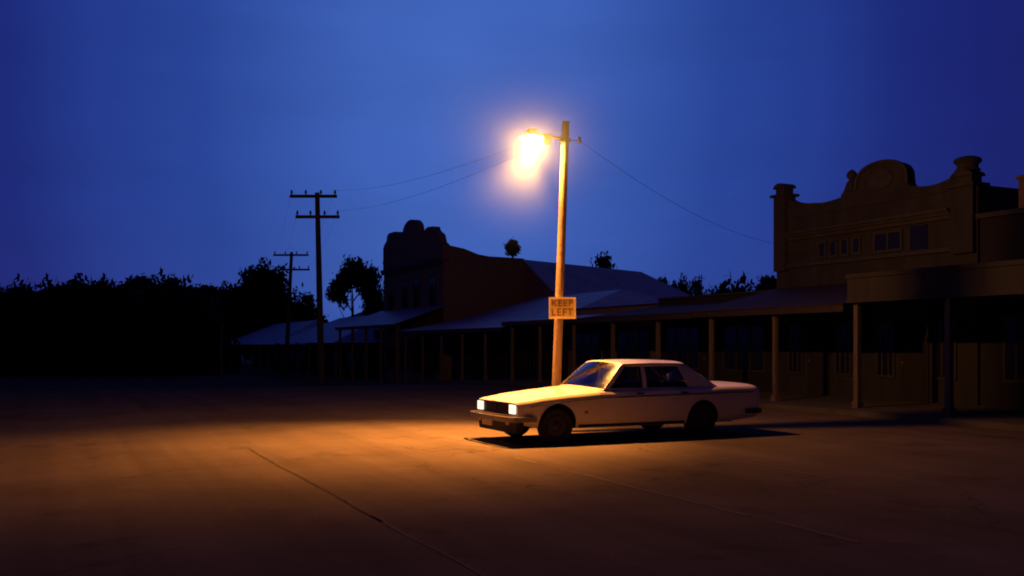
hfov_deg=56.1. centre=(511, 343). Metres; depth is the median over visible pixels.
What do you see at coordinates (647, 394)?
parked car
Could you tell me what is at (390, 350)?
shop window
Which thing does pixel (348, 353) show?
window
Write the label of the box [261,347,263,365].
door
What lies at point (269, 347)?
door
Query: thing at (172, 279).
tree
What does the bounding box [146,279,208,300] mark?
tree
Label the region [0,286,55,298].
tree
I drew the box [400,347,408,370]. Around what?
shop window
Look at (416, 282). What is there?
window
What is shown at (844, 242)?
window
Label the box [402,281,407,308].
window
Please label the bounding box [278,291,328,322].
tree
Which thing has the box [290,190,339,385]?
utility pole
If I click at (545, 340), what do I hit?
door
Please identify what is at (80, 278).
tree
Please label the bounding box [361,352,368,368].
window
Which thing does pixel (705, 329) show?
door
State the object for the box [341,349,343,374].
door
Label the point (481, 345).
shop
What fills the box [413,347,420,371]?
shop window
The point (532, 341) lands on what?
shop window
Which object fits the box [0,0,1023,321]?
sky
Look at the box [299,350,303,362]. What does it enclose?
window
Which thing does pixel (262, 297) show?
tree
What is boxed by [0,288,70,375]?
bush
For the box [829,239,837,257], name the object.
window
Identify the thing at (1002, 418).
footpath
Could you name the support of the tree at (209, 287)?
on the ground
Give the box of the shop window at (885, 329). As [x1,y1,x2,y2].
[876,320,895,377]
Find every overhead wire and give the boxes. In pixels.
[338,135,561,210]
[358,129,560,189]
[581,141,775,243]
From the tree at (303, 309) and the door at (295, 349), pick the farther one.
the tree at (303, 309)
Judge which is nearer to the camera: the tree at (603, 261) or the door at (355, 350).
the door at (355, 350)
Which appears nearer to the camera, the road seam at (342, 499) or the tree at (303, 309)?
the road seam at (342, 499)
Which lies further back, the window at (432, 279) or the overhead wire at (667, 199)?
the window at (432, 279)
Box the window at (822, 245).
[818,240,826,258]
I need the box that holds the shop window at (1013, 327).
[1003,316,1023,382]
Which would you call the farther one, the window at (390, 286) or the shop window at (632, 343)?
the window at (390, 286)
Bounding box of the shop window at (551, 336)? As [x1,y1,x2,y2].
[550,335,553,369]
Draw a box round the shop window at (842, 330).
[834,321,851,375]
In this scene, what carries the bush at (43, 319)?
on the ground
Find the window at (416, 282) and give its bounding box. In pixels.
[413,279,419,307]
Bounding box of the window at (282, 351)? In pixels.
[281,350,284,361]
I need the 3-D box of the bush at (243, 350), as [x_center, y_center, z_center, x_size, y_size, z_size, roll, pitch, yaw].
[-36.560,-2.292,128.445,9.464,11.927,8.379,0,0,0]
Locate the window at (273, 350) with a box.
[272,349,274,360]
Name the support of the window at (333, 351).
in the veranda shop at (331, 348)
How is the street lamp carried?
on the ground
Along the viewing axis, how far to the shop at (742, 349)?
32.17 m
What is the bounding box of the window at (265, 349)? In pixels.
[265,349,268,360]
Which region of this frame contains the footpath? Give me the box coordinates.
[231,366,1023,431]
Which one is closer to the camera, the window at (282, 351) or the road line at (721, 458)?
the road line at (721, 458)
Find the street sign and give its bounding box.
[549,297,575,318]
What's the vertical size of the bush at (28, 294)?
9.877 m
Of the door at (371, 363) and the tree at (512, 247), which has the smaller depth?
the door at (371, 363)
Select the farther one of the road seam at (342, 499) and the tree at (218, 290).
the tree at (218, 290)
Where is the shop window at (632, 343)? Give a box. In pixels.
[617,327,650,359]
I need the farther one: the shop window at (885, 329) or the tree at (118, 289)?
the tree at (118, 289)
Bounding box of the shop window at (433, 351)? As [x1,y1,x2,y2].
[429,347,438,373]
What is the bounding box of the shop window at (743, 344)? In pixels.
[723,324,764,372]
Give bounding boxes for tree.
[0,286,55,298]
[1,283,34,371]
[27,282,72,291]
[56,272,100,292]
[87,280,148,300]
[109,273,161,292]
[136,274,158,286]
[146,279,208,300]
[149,273,182,289]
[188,283,213,298]
[206,280,231,303]
[236,257,288,331]
[253,266,303,328]
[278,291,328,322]
[325,254,374,317]
[359,260,383,315]
[503,236,521,257]
[584,251,616,268]
[657,276,672,285]
[669,273,694,292]
[686,276,705,294]
[703,283,735,294]
[752,272,776,290]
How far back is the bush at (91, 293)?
80.19 m
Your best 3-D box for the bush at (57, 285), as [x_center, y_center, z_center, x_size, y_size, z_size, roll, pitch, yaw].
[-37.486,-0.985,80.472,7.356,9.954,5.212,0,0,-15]
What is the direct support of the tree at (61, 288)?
on the ground
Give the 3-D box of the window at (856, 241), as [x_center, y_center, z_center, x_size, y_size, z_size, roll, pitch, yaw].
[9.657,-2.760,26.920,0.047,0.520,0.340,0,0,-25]
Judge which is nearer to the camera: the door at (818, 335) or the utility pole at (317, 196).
the door at (818, 335)
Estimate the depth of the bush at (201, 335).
77.53 m
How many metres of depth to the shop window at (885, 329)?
25.94 m
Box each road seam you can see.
[248,448,383,521]
[371,515,486,575]
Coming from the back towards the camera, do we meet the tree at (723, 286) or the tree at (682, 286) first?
the tree at (682, 286)
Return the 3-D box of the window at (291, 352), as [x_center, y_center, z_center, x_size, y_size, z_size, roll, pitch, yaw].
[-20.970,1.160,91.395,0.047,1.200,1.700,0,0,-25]
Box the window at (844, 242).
[840,237,849,256]
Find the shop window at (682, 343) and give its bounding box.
[665,326,699,369]
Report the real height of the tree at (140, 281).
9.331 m
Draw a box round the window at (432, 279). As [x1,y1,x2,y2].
[429,276,435,305]
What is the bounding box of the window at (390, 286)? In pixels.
[388,283,393,309]
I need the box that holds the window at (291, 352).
[289,350,293,362]
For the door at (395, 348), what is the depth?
63.01 m
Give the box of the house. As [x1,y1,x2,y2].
[349,307,383,316]
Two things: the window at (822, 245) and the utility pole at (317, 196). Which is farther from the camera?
the utility pole at (317, 196)
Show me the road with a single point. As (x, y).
(149, 475)
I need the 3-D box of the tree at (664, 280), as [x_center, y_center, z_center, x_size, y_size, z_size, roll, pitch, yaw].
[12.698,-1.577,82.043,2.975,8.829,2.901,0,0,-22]
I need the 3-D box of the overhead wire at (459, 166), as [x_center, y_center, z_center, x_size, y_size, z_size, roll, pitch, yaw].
[-3.624,-5.647,31.515,0.007,3.094,28.202,0,0,-19]
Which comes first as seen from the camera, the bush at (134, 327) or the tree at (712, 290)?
the tree at (712, 290)
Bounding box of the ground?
[4,354,250,369]
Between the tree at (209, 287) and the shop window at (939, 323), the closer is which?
the shop window at (939, 323)
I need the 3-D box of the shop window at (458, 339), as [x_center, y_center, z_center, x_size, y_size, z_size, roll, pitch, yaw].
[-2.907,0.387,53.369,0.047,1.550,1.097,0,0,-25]
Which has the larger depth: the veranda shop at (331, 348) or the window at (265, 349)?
the window at (265, 349)
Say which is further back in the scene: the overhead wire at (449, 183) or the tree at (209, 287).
the tree at (209, 287)
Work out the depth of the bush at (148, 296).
81.41 m
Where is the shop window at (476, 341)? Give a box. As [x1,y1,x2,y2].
[472,337,480,365]
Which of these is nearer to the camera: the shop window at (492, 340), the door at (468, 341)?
the shop window at (492, 340)
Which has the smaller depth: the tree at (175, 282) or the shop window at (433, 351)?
the shop window at (433, 351)
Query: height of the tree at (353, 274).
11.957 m
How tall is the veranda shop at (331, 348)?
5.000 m
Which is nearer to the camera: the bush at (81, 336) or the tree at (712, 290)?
the tree at (712, 290)
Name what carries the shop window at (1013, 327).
in the shop at (993, 279)
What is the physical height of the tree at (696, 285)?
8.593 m
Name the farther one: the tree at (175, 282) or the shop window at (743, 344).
the tree at (175, 282)
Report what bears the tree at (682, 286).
on the ground
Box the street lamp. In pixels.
[519,121,580,386]
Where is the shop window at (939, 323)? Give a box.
[935,318,956,380]
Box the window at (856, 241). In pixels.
[851,236,861,254]
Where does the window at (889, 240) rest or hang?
in the shop at (884, 215)
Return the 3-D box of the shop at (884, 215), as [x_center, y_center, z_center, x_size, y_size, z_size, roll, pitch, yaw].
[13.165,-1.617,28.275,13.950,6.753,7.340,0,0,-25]
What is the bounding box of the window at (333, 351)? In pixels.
[333,351,338,365]
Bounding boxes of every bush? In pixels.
[0,283,46,374]
[0,285,49,376]
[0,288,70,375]
[3,273,68,374]
[10,281,97,375]
[17,272,93,373]
[44,274,134,376]
[58,283,123,374]
[82,272,159,375]
[85,277,152,373]
[102,280,193,375]
[131,267,219,375]
[137,280,212,373]
[231,283,260,362]
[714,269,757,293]
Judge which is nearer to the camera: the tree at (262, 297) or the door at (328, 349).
the door at (328, 349)
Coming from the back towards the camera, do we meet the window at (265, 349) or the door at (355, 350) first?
the window at (265, 349)
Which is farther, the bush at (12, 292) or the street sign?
the bush at (12, 292)
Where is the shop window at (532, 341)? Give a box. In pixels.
[527,336,537,368]
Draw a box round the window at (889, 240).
[873,229,902,253]
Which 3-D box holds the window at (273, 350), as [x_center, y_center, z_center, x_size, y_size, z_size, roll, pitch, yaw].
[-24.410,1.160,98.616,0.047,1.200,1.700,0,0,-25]
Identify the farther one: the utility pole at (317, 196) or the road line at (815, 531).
the utility pole at (317, 196)
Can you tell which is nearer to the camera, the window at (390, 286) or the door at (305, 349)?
the window at (390, 286)
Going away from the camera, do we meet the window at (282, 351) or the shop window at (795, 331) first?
the shop window at (795, 331)
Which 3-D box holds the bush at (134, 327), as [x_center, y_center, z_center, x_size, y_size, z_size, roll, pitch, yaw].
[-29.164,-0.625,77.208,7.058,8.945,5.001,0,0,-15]
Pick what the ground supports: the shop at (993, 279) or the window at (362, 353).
the shop at (993, 279)
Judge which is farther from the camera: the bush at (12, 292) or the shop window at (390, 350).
the bush at (12, 292)
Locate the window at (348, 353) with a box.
[346,351,350,366]
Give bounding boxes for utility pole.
[273,251,309,376]
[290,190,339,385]
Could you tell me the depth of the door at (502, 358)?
48.18 m
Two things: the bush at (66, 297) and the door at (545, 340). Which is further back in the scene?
the bush at (66, 297)
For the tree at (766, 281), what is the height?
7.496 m
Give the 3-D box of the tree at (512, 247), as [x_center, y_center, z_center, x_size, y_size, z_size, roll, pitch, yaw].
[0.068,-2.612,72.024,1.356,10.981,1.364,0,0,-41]
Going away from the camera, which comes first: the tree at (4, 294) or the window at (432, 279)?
the window at (432, 279)
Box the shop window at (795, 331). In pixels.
[787,323,803,373]
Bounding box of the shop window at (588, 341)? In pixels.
[576,328,600,364]
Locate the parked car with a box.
[470,359,761,444]
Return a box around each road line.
[512,457,859,542]
[584,434,835,477]
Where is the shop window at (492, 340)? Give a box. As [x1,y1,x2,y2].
[488,336,497,366]
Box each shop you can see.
[229,320,325,371]
[274,315,383,379]
[399,290,658,381]
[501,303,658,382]
[583,289,773,391]
[691,155,1017,405]
[845,175,1023,415]
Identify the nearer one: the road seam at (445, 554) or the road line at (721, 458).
the road seam at (445, 554)
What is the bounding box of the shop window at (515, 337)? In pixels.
[508,336,517,367]
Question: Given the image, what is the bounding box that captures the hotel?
[335,220,690,381]
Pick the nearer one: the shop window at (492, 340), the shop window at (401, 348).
the shop window at (492, 340)
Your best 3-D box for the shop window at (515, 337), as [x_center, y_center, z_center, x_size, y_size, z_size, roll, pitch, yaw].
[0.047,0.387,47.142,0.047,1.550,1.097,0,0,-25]
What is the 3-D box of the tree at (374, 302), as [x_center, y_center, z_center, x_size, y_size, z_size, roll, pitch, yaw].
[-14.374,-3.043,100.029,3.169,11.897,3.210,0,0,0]
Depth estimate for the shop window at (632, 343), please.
37.23 m
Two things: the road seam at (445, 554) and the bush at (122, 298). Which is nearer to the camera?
the road seam at (445, 554)
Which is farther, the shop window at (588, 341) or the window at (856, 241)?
the shop window at (588, 341)
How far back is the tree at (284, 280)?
122.06 m
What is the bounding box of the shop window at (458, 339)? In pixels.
[456,337,460,364]
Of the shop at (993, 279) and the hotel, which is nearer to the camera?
the shop at (993, 279)
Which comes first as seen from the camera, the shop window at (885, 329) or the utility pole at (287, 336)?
the shop window at (885, 329)
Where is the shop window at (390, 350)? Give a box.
[387,347,394,369]
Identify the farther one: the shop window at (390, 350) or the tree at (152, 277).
the tree at (152, 277)
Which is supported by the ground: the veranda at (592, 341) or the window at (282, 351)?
the veranda at (592, 341)
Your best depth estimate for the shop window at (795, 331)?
29.13 m
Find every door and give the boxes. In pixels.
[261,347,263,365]
[269,347,270,366]
[294,348,296,369]
[304,348,306,370]
[327,348,329,372]
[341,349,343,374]
[354,349,357,375]
[369,349,373,377]
[395,348,399,378]
[424,348,428,380]
[464,338,471,375]
[498,337,506,378]
[542,337,548,378]
[603,329,610,359]
[703,327,719,380]
[807,324,829,395]
[901,321,928,401]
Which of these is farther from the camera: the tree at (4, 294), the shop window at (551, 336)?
the tree at (4, 294)
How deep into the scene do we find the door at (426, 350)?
58.06 m
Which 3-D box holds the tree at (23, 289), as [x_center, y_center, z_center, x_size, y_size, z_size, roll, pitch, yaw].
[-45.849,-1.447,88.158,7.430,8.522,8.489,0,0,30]
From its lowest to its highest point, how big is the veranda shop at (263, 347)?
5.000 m
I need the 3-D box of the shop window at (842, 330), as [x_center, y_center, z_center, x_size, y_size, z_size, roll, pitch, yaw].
[9.440,0.135,27.376,0.047,1.550,0.650,0,0,-25]
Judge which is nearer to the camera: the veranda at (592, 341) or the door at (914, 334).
the door at (914, 334)
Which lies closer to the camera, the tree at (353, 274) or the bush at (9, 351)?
the bush at (9, 351)
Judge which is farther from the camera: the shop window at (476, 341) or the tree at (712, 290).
the tree at (712, 290)
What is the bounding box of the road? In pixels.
[0,369,1023,575]
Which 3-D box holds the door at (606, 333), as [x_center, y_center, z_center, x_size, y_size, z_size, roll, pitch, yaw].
[3.908,0.455,38.954,0.097,2.090,0.900,0,0,-25]
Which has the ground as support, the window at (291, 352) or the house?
the house
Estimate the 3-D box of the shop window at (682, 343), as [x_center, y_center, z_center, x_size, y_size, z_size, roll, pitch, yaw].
[6.102,0.135,34.403,0.047,1.550,2.090,0,0,-25]

